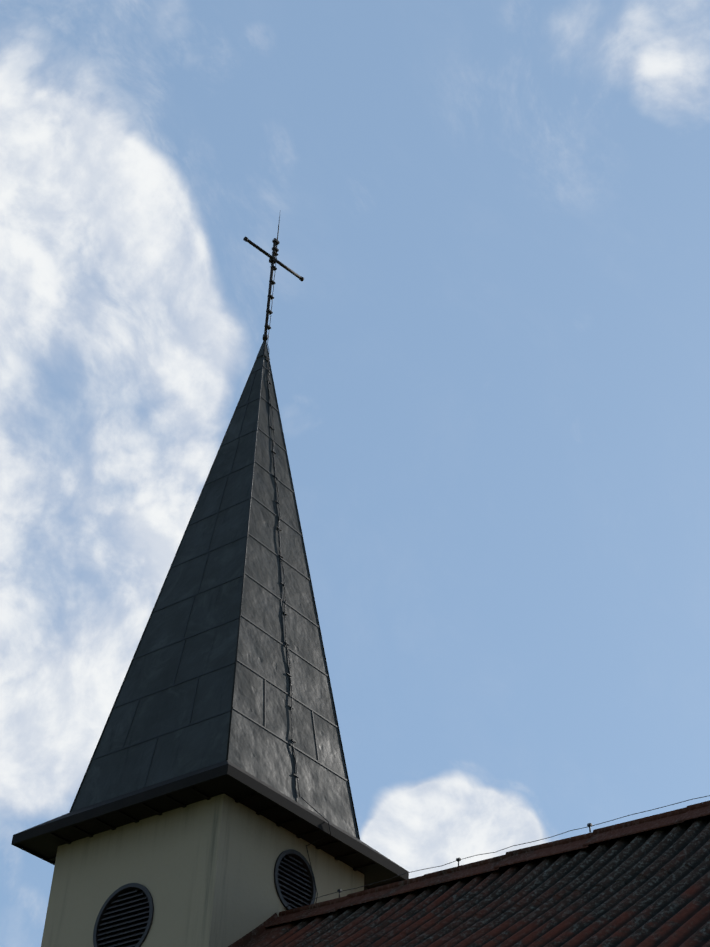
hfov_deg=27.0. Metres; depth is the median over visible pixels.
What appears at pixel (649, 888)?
corrugated nave roof
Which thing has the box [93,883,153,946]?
round louvre vent
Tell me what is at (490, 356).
sky
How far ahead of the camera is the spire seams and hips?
19.13 m
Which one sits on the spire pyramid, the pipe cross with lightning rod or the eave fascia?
the pipe cross with lightning rod
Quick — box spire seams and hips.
[69,340,359,839]
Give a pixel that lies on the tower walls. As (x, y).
(202, 871)
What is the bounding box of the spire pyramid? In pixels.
[71,350,358,838]
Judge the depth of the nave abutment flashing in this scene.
15.81 m
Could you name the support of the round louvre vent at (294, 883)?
attached to the tower walls
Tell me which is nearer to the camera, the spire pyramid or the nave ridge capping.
the nave ridge capping
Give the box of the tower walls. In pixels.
[41,794,363,946]
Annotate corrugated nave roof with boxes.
[257,815,709,946]
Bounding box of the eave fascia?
[11,760,408,889]
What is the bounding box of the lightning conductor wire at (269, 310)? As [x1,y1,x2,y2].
[264,251,299,796]
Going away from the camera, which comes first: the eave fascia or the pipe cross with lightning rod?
the eave fascia
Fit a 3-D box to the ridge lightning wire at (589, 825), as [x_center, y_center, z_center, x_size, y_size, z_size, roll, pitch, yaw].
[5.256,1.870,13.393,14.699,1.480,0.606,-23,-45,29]
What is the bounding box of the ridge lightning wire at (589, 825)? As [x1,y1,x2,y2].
[286,795,709,909]
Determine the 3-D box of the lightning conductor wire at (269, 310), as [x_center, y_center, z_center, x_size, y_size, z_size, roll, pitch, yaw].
[-0.999,0.088,20.826,1.268,9.989,0.095,-23,-45,29]
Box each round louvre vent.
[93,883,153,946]
[274,849,315,909]
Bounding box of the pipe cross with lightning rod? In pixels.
[243,216,303,341]
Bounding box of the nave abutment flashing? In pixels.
[228,913,291,946]
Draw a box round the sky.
[0,0,709,946]
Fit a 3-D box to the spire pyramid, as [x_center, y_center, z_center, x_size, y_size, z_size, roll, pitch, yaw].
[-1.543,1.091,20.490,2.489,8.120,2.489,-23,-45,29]
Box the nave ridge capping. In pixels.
[265,800,709,926]

